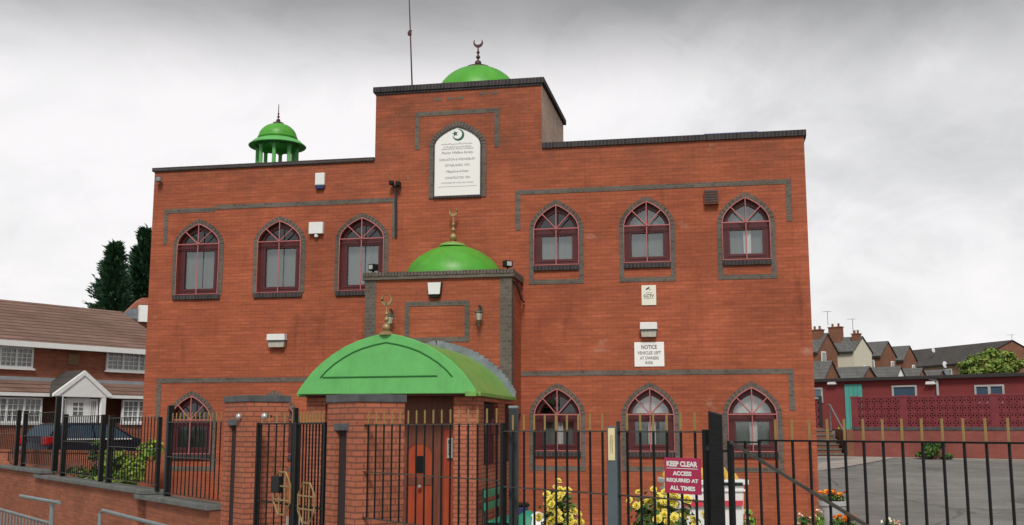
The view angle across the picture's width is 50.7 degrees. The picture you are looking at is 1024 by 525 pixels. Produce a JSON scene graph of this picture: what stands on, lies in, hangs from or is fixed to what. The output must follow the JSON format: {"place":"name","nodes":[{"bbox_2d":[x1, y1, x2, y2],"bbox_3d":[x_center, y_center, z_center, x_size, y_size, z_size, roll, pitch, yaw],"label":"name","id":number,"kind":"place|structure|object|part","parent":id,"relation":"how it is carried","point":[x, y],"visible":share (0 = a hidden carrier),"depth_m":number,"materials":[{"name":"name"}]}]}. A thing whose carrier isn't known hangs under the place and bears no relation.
{"place":"outdoors","nodes":[
{"label":"outdoors","id":0,"kind":"place"},
{"bbox_2d":[286,516,302,524],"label":"forecourt","id":1,"kind":"structure","parent":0,"point":[287,520],"depth_m":23.37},
{"bbox_2d":[112,467,143,484],"bbox_3d":[-8.249,4.948,22.714,0.826,1.278,0.794,-2,-9,16],"label":"bush","id":2,"kind":"object","parent":1,"relation":"on","point":[123,482],"visible":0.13,"depth_m":22.87,"materials":[{"name":"green plant"}]},
{"bbox_2d":[92,438,164,484],"bbox_3d":[-8.368,4.746,23.583,1.521,1.823,1.091,0,-9,0],"label":"bush","id":3,"kind":"object","parent":1,"relation":"on","point":[151,452],"visible":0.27,"depth_m":23.54,"materials":[{"name":"green plant"}]},
{"bbox_2d":[253,408,298,524],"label":"gate","id":4,"kind":"structure","parent":1,"relation":"on","point":[277,482],"depth_m":15.31,"materials":[{"name":"black metal"}]},
{"bbox_2d":[325,394,406,524],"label":"gate pillar","id":5,"kind":"structure","parent":1,"relation":"on","point":[346,466],"depth_m":13.49,"materials":[{"name":"brick"}]},
{"bbox_2d":[292,412,326,524],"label":"gate","id":6,"kind":"structure","parent":5,"relation":"attached to","point":[296,513],"depth_m":14.51,"materials":[{"name":"black metal"}]},
{"bbox_2d":[482,485,508,524],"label":"bench","id":7,"kind":"object","parent":1,"relation":"on","point":[491,504],"visible":0.42,"depth_m":18.99,"materials":[{"name":"metal"}]},
{"bbox_2d":[508,406,518,524],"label":"gate post","id":8,"kind":"object","parent":1,"relation":"on","point":[514,410],"visible":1,"depth_m":10.97,"materials":[{"name":"black metal"}]},
{"bbox_2d":[362,408,506,524],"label":"railing","id":9,"kind":"object","parent":8,"relation":"attached to","point":[503,476],"visible":0.88,"depth_m":11.82,"materials":[{"name":"metal"}]},
{"bbox_2d":[519,502,529,514],"bbox_3d":[0.156,4.450,18.033,0.250,0.862,0.280,1,-9,-6],"label":"blue bin","id":10,"kind":"object","parent":1,"relation":"on","point":[527,504],"visible":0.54,"depth_m":17.96,"materials":[{"name":"plastic"}]},
{"bbox_2d":[519,510,546,524],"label":"garden sack","id":11,"kind":"object","parent":1,"relation":"on","point":[528,517],"visible":0.59,"depth_m":13.15,"materials":[{"name":"green plastic"}]},
{"bbox_2d":[536,478,584,524],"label":"flower bush","id":12,"kind":"object","parent":1,"relation":"on","point":[550,510],"visible":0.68,"depth_m":11.30,"materials":[{"name":"yellow plant"}]},
{"bbox_2d":[626,485,703,524],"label":"flower bush","id":13,"kind":"object","parent":1,"relation":"on","point":[661,515],"visible":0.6,"depth_m":10.31,"materials":[{"name":"yellow plant"}]},
{"bbox_2d":[657,467,748,524],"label":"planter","id":14,"kind":"object","parent":1,"relation":"on","point":[739,493],"visible":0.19,"depth_m":12.60,"materials":[{"name":"white plastic"}]},
{"bbox_2d":[708,411,742,524],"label":"gate post","id":15,"kind":"object","parent":1,"relation":"on","point":[718,484],"visible":1,"depth_m":8.58,"materials":[{"name":"black metal"}]},
{"bbox_2d":[727,418,1023,524],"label":"gate","id":16,"kind":"structure","parent":15,"relation":"attached to","point":[731,445],"depth_m":7.75,"materials":[{"name":"black metal"}]},
{"bbox_2d":[743,509,756,524],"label":"plant","id":17,"kind":"object","parent":1,"relation":"on","point":[752,521],"visible":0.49,"depth_m":14.03,"materials":[{"name":"green plant"}]},
{"bbox_2d":[797,512,811,524],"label":"plant","id":18,"kind":"object","parent":1,"relation":"on","point":[805,521],"visible":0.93,"depth_m":15.06,"materials":[{"name":"green plant"}]},
{"bbox_2d":[811,506,825,524],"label":"plant","id":19,"kind":"object","parent":1,"relation":"on","point":[819,520],"visible":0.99,"depth_m":17.07,"materials":[{"name":"green plant"}]},
{"bbox_2d":[829,514,856,524],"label":"planter","id":20,"kind":"object","parent":1,"relation":"on","point":[839,520],"visible":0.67,"depth_m":18.09,"materials":[{"name":"plant"}]},
{"bbox_2d":[0,0,1023,349],"label":"sky","id":21,"kind":"structure","parent":0,"point":[911,112],"materials":[{"name":"grey"}]},
{"bbox_2d":[817,456,896,470],"bbox_3d":[11.421,6.684,36.051,3.813,0.250,9.022,-1,-9,9],"label":"apron","id":22,"kind":"object","parent":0,"point":[856,460],"visible":0.57,"depth_m":36.40,"materials":[{"name":"concrete"}]},
{"bbox_2d":[817,456,1023,524],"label":"car park","id":23,"kind":"structure","parent":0,"point":[1000,493],"depth_m":28.04,"materials":[{"name":"grey asphalt"}]},
{"bbox_2d":[817,489,845,524],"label":"planter","id":24,"kind":"object","parent":23,"relation":"on","point":[836,497],"visible":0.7,"depth_m":20.96,"materials":[{"name":"plastic"}]},
{"bbox_2d":[816,404,853,455],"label":"garden steps","id":25,"kind":"structure","parent":23,"relation":"on","point":[836,448],"depth_m":40.37,"materials":[{"name":"stone"}]},
{"bbox_2d":[881,517,904,524],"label":"plant","id":26,"kind":"object","parent":23,"relation":"on","point":[895,523],"visible":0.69,"depth_m":19.05,"materials":[{"name":"white plant"}]},
{"bbox_2d":[914,443,953,459],"bbox_3d":[14.738,6.589,37.757,1.235,0.710,0.904,0,-9,0],"label":"bush","id":27,"kind":"object","parent":23,"relation":"on","point":[932,450],"visible":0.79,"depth_m":37.59,"materials":[{"name":"green plant"}]},
{"bbox_2d":[897,457,1023,462],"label":"kerb","id":28,"kind":"structure","parent":23,"relation":"on","point":[1000,460],"depth_m":36.81,"materials":[{"name":"grey concrete"}]},
{"bbox_3d":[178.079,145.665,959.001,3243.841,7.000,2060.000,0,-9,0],"label":"ground","id":29,"kind":"structure","parent":0,"visible":0},
{"bbox_2d":[0,449,139,485],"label":"garden wall","id":30,"kind":"structure","parent":29,"relation":"on","point":[4,460],"depth_m":28.73,"materials":[{"name":"brick"}]},
{"bbox_2d":[0,299,146,448],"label":"house","id":31,"kind":"structure","parent":29,"relation":"on","point":[84,362],"depth_m":41.81,"materials":[{"name":"brick"}]},
{"bbox_2d":[0,346,34,370],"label":"window","id":32,"kind":"structure","parent":31,"relation":"in","point":[14,358],"depth_m":39.83,"materials":[{"name":"white paint"}]},
{"bbox_2d":[0,397,42,424],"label":"window","id":33,"kind":"structure","parent":31,"relation":"in","point":[33,405],"depth_m":39.09,"materials":[{"name":"white paint"}]},
{"bbox_2d":[66,397,89,422],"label":"front door","id":34,"kind":"structure","parent":31,"relation":"in","point":[74,406],"depth_m":40.53,"materials":[{"name":"white paint"}]},
{"bbox_2d":[104,352,144,373],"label":"window","id":35,"kind":"structure","parent":31,"relation":"in","point":[115,362],"depth_m":43.60,"materials":[{"name":"white paint"}]},
{"bbox_2d":[120,400,142,424],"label":"window","id":36,"kind":"structure","parent":31,"relation":"in","point":[129,408],"depth_m":42.88,"materials":[{"name":"white paint"}]},
{"bbox_2d":[66,465,91,478],"bbox_3d":[-10.594,5.427,26.519,0.513,0.885,0.828,-7,-11,39],"label":"bush","id":37,"kind":"object","parent":29,"relation":"on","point":[80,476],"visible":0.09,"depth_m":26.51,"materials":[{"name":"green plant"}]},
{"bbox_2d":[87,437,98,479],"bbox_3d":[-9.313,4.832,24.489,0.702,1.747,0.483,3,-9,-19],"label":"bush","id":38,"kind":"object","parent":29,"relation":"on","point":[88,477],"visible":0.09,"depth_m":24.44,"materials":[{"name":"green plant"}]},
{"bbox_2d":[83,239,135,312],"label":"conifer tree","id":39,"kind":"object","parent":29,"relation":"on","point":[111,292],"visible":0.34,"depth_m":60.09,"materials":[{"name":"green plant"}]},
{"bbox_2d":[0,465,220,524],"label":"boundary wall","id":40,"kind":"structure","parent":29,"relation":"on","point":[84,501],"depth_m":22.36,"materials":[{"name":"brick"}]},
{"bbox_2d":[0,410,21,465],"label":"railing","id":41,"kind":"object","parent":40,"relation":"on","point":[17,436],"visible":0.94,"depth_m":29.11,"materials":[{"name":"black metal"}]},
{"bbox_2d":[20,396,61,470],"bbox_3d":[-11.785,4.260,26.987,0.120,1.750,3.458,6,-11,-36],"label":"railing","id":42,"kind":"object","parent":40,"relation":"on","point":[55,436],"visible":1,"depth_m":26.50,"materials":[{"name":"black metal"}]},
{"bbox_2d":[59,414,106,481],"bbox_3d":[-9.459,4.046,23.778,0.110,1.440,3.213,6,-11,-36],"label":"railing","id":43,"kind":"object","parent":40,"relation":"on","point":[64,441],"visible":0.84,"depth_m":23.60,"materials":[{"name":"black metal"}]},
{"bbox_2d":[105,415,162,490],"bbox_3d":[-7.309,3.628,20.846,0.110,1.380,3.157,6,-11,-35],"label":"railing","id":44,"kind":"object","parent":40,"relation":"on","point":[111,446],"visible":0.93,"depth_m":20.75,"materials":[{"name":"black metal"}]},
{"bbox_2d":[163,405,223,500],"bbox_3d":[-5.348,3.199,18.179,0.100,1.620,2.627,6,-11,-36],"label":"railing","id":45,"kind":"object","parent":40,"relation":"on","point":[168,450],"visible":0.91,"depth_m":18.41,"materials":[{"name":"black metal"}]},
{"bbox_2d":[124,298,147,328],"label":"chimney house","id":46,"kind":"structure","parent":29,"relation":"on","point":[137,311],"depth_m":50.17,"materials":[{"name":"brick"}]},
{"bbox_2d":[125,224,151,307],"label":"conifer tree","id":47,"kind":"object","parent":29,"relation":"on","point":[139,258],"visible":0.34,"depth_m":63.09,"materials":[{"name":"green plant"}]},
{"bbox_2d":[139,0,818,524],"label":"mosque","id":48,"kind":"structure","parent":29,"relation":"on","point":[587,238],"depth_m":23.42,"materials":[{"name":"brick"}]},
{"bbox_2d":[164,391,215,470],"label":"window","id":49,"kind":"structure","parent":48,"relation":"in","point":[196,403],"depth_m":24.78,"materials":[{"name":"clear glass"}]},
{"bbox_2d":[171,219,223,299],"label":"window","id":50,"kind":"structure","parent":48,"relation":"in","point":[200,276],"depth_m":25.43,"materials":[{"name":"clear glass"}]},
{"bbox_2d":[266,334,286,347],"bbox_3d":[-5.342,1.777,24.550,0.439,0.300,0.170,-2,-9,11],"label":"bulkhead light","id":51,"kind":"object","parent":48,"relation":"attached to","point":[276,340],"visible":1,"depth_m":24.49,"materials":[{"name":"white plastic"}]},
{"bbox_2d":[252,216,305,297],"bbox_3d":[-5.354,-0.128,25.016,1.270,1.908,0.290,-2,-9,11],"label":"window","id":52,"kind":"structure","parent":48,"relation":"in","point":[282,247],"depth_m":25.05,"materials":[{"name":"clear glass"}]},
{"bbox_2d":[266,390,299,471],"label":"window","id":53,"kind":"structure","parent":48,"relation":"in","point":[291,405],"depth_m":24.33,"materials":[{"name":"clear glass"}]},
{"bbox_2d":[309,222,323,237],"bbox_3d":[-4.487,-0.744,24.799,0.340,0.360,0.110,-2,-9,11],"label":"sensor light","id":54,"kind":"object","parent":48,"relation":"attached to","point":[316,228],"visible":1,"depth_m":24.75,"materials":[{"name":"white plastic"}]},
{"bbox_2d":[315,173,325,189],"bbox_3d":[-4.431,-1.881,24.972,0.230,0.380,0.090,-2,-9,11],"label":"alarm box","id":55,"kind":"object","parent":48,"relation":"attached to","point":[319,180],"visible":1,"depth_m":24.93,"materials":[{"name":"white plastic"}]},
{"bbox_2d":[334,213,388,295],"bbox_3d":[-3.401,-0.186,24.641,1.270,1.908,0.290,-2,-9,11],"label":"window","id":56,"kind":"structure","parent":48,"relation":"in","point":[365,242],"depth_m":24.69,"materials":[{"name":"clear glass"}]},
{"bbox_2d":[368,264,377,271],"bbox_3d":[-3.001,0.136,23.344,0.180,0.200,0.150,-7,-11,39],"label":"floodlight","id":57,"kind":"object","parent":48,"relation":"on","point":[372,267],"visible":1,"depth_m":23.30,"materials":[{"name":"black paint"}]},
{"bbox_2d":[387,308,393,330],"bbox_3d":[-2.574,1.208,22.901,0.190,0.486,0.282,-2,-9,11],"label":"wall lantern","id":58,"kind":"object","parent":48,"relation":"attached to","point":[390,316],"depth_m":22.81,"materials":[{"name":"white glass"}]},
{"bbox_2d":[389,180,400,235],"bbox_3d":[-2.650,-1.234,24.439,0.250,1.240,0.186,-2,-9,11],"label":"wall bracket","id":59,"kind":"object","parent":48,"relation":"attached to","point":[396,185],"depth_m":24.46,"materials":[{"name":"metal"}]},
{"bbox_2d":[403,429,452,524],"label":"door","id":60,"kind":"structure","parent":48,"relation":"in","point":[420,432],"depth_m":19.53,"materials":[{"name":"red paint"}]},
{"bbox_2d":[427,282,442,297],"bbox_3d":[-1.635,0.578,22.896,0.318,0.330,0.122,-2,-9,11],"label":"floodlight","id":61,"kind":"object","parent":48,"relation":"attached to","point":[434,289],"visible":1,"depth_m":22.84,"materials":[{"name":"metal"}]},
{"bbox_2d":[447,438,452,457],"bbox_3d":[-1.117,3.350,19.496,0.110,0.360,0.051,-2,-9,11],"label":"intercom","id":62,"kind":"object","parent":48,"relation":"attached to","point":[448,447],"visible":0.58,"depth_m":19.48,"materials":[{"name":"metal"}]},
{"bbox_2d":[429,121,486,198],"bbox_3d":[-1.232,-2.340,24.434,1.330,1.785,0.051,-2,-9,11],"label":"plaque","id":63,"kind":"object","parent":48,"relation":"attached to","point":[457,159],"visible":1,"depth_m":24.42,"materials":[{"name":"white stone"}]},
{"bbox_2d":[474,305,482,326],"bbox_3d":[-0.679,1.113,22.543,0.190,0.486,0.282,-2,-9,11],"label":"wall lantern","id":64,"kind":"object","parent":48,"relation":"attached to","point":[479,313],"depth_m":22.45,"materials":[{"name":"white glass"}]},
{"bbox_2d":[502,260,512,268],"bbox_3d":[-0.090,0.060,22.784,0.180,0.200,0.150,5,-10,-29],"label":"floodlight","id":65,"kind":"object","parent":48,"relation":"attached to","point":[507,264],"visible":1,"depth_m":22.73,"materials":[{"name":"black paint"}]},
{"bbox_2d":[529,200,583,284],"bbox_3d":[0.987,-0.448,23.818,1.210,1.878,0.290,-2,-9,11],"label":"window","id":66,"kind":"structure","parent":48,"relation":"in","point":[559,237],"depth_m":23.83,"materials":[{"name":"clear glass"}]},
{"bbox_2d":[529,383,585,470],"bbox_3d":[0.987,3.525,23.210,1.210,1.858,0.290,-2,-9,11],"label":"window","id":67,"kind":"structure","parent":48,"relation":"in","point":[559,402],"depth_m":23.23,"materials":[{"name":"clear glass"}]},
{"bbox_2d":[550,489,565,504],"bbox_3d":[0.980,4.991,22.871,0.418,0.372,0.060,-2,-9,11],"label":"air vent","id":68,"kind":"object","parent":48,"relation":"attached to","point":[563,499],"visible":0.01,"depth_m":22.83,"materials":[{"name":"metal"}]},
{"bbox_2d":[619,196,675,281],"bbox_3d":[2.932,-0.505,23.450,1.210,1.878,0.300,-2,-9,11],"label":"window","id":69,"kind":"structure","parent":48,"relation":"in","point":[647,235],"depth_m":23.46,"materials":[{"name":"clear glass"}]},
{"bbox_2d":[641,285,655,304],"bbox_3d":[2.933,0.700,23.163,0.310,0.430,0.023,-2,-9,11],"label":"cctv sign","id":70,"kind":"object","parent":48,"relation":"attached to","point":[648,294],"visible":1,"depth_m":23.16,"materials":[{"name":"beige plastic"}]},
{"bbox_2d":[634,342,663,366],"bbox_3d":[2.918,1.951,22.977,0.630,0.520,0.018,-2,-9,11],"label":"notice sign","id":71,"kind":"object","parent":48,"relation":"attached to","point":[648,354],"visible":1,"depth_m":22.97,"materials":[{"name":"white plastic"}]},
{"bbox_2d":[640,322,657,336],"bbox_3d":[2.909,1.431,22.980,0.369,0.310,0.170,-2,-9,11],"label":"bulkhead light","id":72,"kind":"object","parent":48,"relation":"attached to","point":[648,329],"visible":1,"depth_m":22.92,"materials":[{"name":"white plastic"}]},
{"bbox_2d":[621,383,679,471],"bbox_3d":[2.932,3.469,22.841,1.210,1.858,0.300,-2,-9,11],"label":"window","id":73,"kind":"structure","parent":48,"relation":"in","point":[648,401],"depth_m":22.85,"materials":[{"name":"clear glass"}]},
{"bbox_2d":[704,189,718,204],"bbox_3d":[4.271,-1.399,23.162,0.300,0.320,0.138,-2,-9,11],"label":"vent box","id":74,"kind":"object","parent":48,"relation":"attached to","point":[710,196],"visible":1,"depth_m":23.10,"materials":[{"name":"metal"}]},
{"bbox_2d":[717,192,776,279],"bbox_3d":[4.993,-0.565,23.054,1.210,1.878,0.300,-2,-9,11],"label":"window","id":75,"kind":"structure","parent":48,"relation":"in","point":[746,235],"depth_m":23.06,"materials":[{"name":"clear glass"}]},
{"bbox_2d":[722,382,783,472],"bbox_3d":[4.993,3.408,22.445,1.210,1.858,0.300,-2,-9,11],"label":"window","id":76,"kind":"structure","parent":48,"relation":"in","point":[750,416],"depth_m":22.47,"materials":[{"name":"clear glass"}]},
{"bbox_2d":[812,326,839,366],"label":"terraced house","id":77,"kind":"structure","parent":29,"relation":"on","point":[824,348],"depth_m":115.98,"materials":[{"name":"brown brick"}]},
{"bbox_2d":[821,351,825,360],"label":"window","id":78,"kind":"structure","parent":77,"relation":"in","point":[823,354],"depth_m":115.04,"materials":[{"name":"white paint"}]},
{"bbox_2d":[813,361,840,378],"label":"extension","id":79,"kind":"object","parent":29,"relation":"on","point":[825,369],"visible":0.14,"depth_m":91.70,"materials":[{"name":"grey tile"}]},
{"bbox_2d":[827,323,872,366],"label":"terraced house","id":80,"kind":"structure","parent":29,"relation":"on","point":[854,350],"depth_m":120.92,"materials":[{"name":"beige paint"}]},
{"bbox_2d":[836,366,876,377],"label":"extension","id":81,"kind":"object","parent":29,"relation":"on","point":[856,372],"visible":0.18,"depth_m":97.20,"materials":[{"name":"grey tile"}]},
{"bbox_2d":[867,341,896,366],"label":"terraced house","id":82,"kind":"structure","parent":29,"relation":"on","point":[884,354],"depth_m":126.65,"materials":[{"name":"brown brick"}]},
{"bbox_2d":[871,366,904,376],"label":"extension","id":83,"kind":"object","parent":29,"relation":"on","point":[891,371],"visible":0.14,"depth_m":101.66,"materials":[{"name":"grey tile"}]},
{"bbox_2d":[892,345,917,368],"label":"terraced house","id":84,"kind":"structure","parent":29,"relation":"on","point":[906,357],"depth_m":132.69,"materials":[{"name":"brown brick"}]},
{"bbox_2d":[903,368,926,375],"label":"extension","id":85,"kind":"object","parent":29,"relation":"on","point":[914,371],"visible":0.14,"depth_m":104.51,"materials":[{"name":"grey tile"}]},
{"bbox_2d":[925,369,944,374],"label":"extension","id":86,"kind":"object","parent":29,"relation":"on","point":[934,372],"visible":0.14,"depth_m":107.28,"materials":[{"name":"grey tile"}]},
{"bbox_2d":[850,393,1023,458],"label":"screen wall","id":87,"kind":"structure","parent":29,"relation":"on","point":[902,407],"depth_m":38.43,"materials":[{"name":"red paint"}]},
{"bbox_2d":[913,340,1023,374],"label":"long building","id":88,"kind":"structure","parent":29,"relation":"on","point":[951,356],"depth_m":154.12,"materials":[{"name":"brick"}]},
{"bbox_2d":[943,369,951,374],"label":"window","id":89,"kind":"structure","parent":88,"relation":"in","point":[947,371],"depth_m":151.74,"materials":[{"name":"white paint"}]},
{"bbox_2d":[956,347,1023,373],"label":"broadleaf tree","id":90,"kind":"object","parent":29,"relation":"on","point":[1000,361],"visible":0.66,"depth_m":55.14,"materials":[{"name":"green plant"}]},
{"bbox_3d":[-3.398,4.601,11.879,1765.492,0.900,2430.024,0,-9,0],"label":"pavement","id":91,"kind":"structure","parent":0,"visible":0},
{"bbox_2d":[0,494,60,524],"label":"guard rail","id":92,"kind":"object","parent":91,"relation":"on","point":[51,514],"visible":1,"depth_m":10.70,"materials":[{"name":"grey metal"}]},
{"bbox_2d":[97,509,166,524],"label":"guard rail","id":93,"kind":"object","parent":91,"relation":"on","point":[138,519],"visible":1,"depth_m":9.54,"materials":[{"name":"grey metal"}]},
{"bbox_2d":[220,395,290,524],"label":"gate pillar","id":94,"kind":"structure","parent":91,"relation":"on","point":[238,479],"depth_m":16.26,"materials":[{"name":"brick"}]},
{"bbox_2d":[236,413,241,419],"bbox_3d":[-4.088,2.324,16.299,0.160,0.100,0.100,6,-11,-35],"label":"hinge bolt","id":95,"kind":"object","parent":94,"relation":"attached to","point":[238,416],"visible":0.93,"depth_m":16.25,"materials":[{"name":"metal"}]},
{"bbox_2d":[261,413,271,419],"bbox_3d":[-3.585,2.245,15.781,0.160,0.100,0.100,6,-11,-35],"label":"hinge bolt","id":96,"kind":"object","parent":94,"relation":"attached to","point":[264,416],"visible":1,"depth_m":15.74,"materials":[{"name":"metal"}]},
{"bbox_2d":[607,421,621,524],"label":"gate post","id":97,"kind":"object","parent":91,"relation":"on","point":[614,476],"visible":1,"depth_m":9.49,"materials":[{"name":"grey metal"}]},
{"bbox_2d":[503,412,710,524],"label":"railing","id":98,"kind":"object","parent":97,"relation":"attached to","point":[706,477],"visible":0.99,"depth_m":9.67,"materials":[{"name":"black metal"}]},
{"bbox_2d":[664,457,701,494],"bbox_3d":[1.402,1.754,8.888,0.011,0.290,0.416,6,-11,-36],"label":"keep clear sign","id":99,"kind":"object","parent":98,"relation":"attached to","point":[682,475],"visible":1,"depth_m":8.88,"materials":[{"name":"plastic"}]},
{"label":"side road","id":100,"kind":"structure","parent":0,"visible":0},
{"bbox_2d":[14,423,140,450],"bbox_3d":[-13.162,5.740,33.779,1.757,1.440,4.160,-6,-11,34],"label":"parked car","id":101,"kind":"object","parent":100,"relation":"on","point":[74,446],"visible":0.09,"depth_m":32.71,"materials":[{"name":"black metal"}]},
{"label":"rear window","id":102,"kind":"part","parent":101,"relation":"part of","materials":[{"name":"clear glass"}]},
{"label":"side window","id":103,"kind":"part","parent":101,"relation":"part of","materials":[{"name":"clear glass"}]},
{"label":"terrace","id":104,"kind":"structure","parent":0,"visible":0},
{"bbox_2d":[815,396,822,429],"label":"screen panel","id":105,"kind":"object","parent":104,"relation":"on","point":[819,414],"visible":0.07,"depth_m":42.61,"materials":[{"name":"red paint"}]},
{"bbox_2d":[814,372,1023,429],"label":"shed","id":106,"kind":"structure","parent":104,"relation":"on","point":[840,393],"depth_m":44.18,"materials":[{"name":"dark red painted wall"},{"name":"felt"},{"name":"glass"}]},
{"bbox_2d":[814,388,822,402],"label":"window","id":107,"kind":"structure","parent":106,"relation":"in","point":[818,391],"depth_m":46.62,"materials":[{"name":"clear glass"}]},
{"bbox_2d":[844,384,861,428],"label":"door","id":108,"kind":"structure","parent":106,"relation":"in","point":[850,389],"depth_m":45.63,"materials":[{"name":"teal wood"}]},
{"bbox_2d":[891,385,917,398],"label":"window","id":109,"kind":"structure","parent":106,"relation":"in","point":[909,390],"depth_m":44.19,"materials":[{"name":"clear glass"}]},
{"bbox_2d":[925,381,935,384],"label":"shed light","id":110,"kind":"object","parent":106,"relation":"attached to","point":[931,383],"visible":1,"depth_m":43.38,"materials":[{"name":"white plastic"}]},
{"bbox_2d":[974,384,1004,402],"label":"window","id":111,"kind":"structure","parent":106,"relation":"in","point":[998,388],"depth_m":42.01,"materials":[{"name":"clear glass"}]}
]}

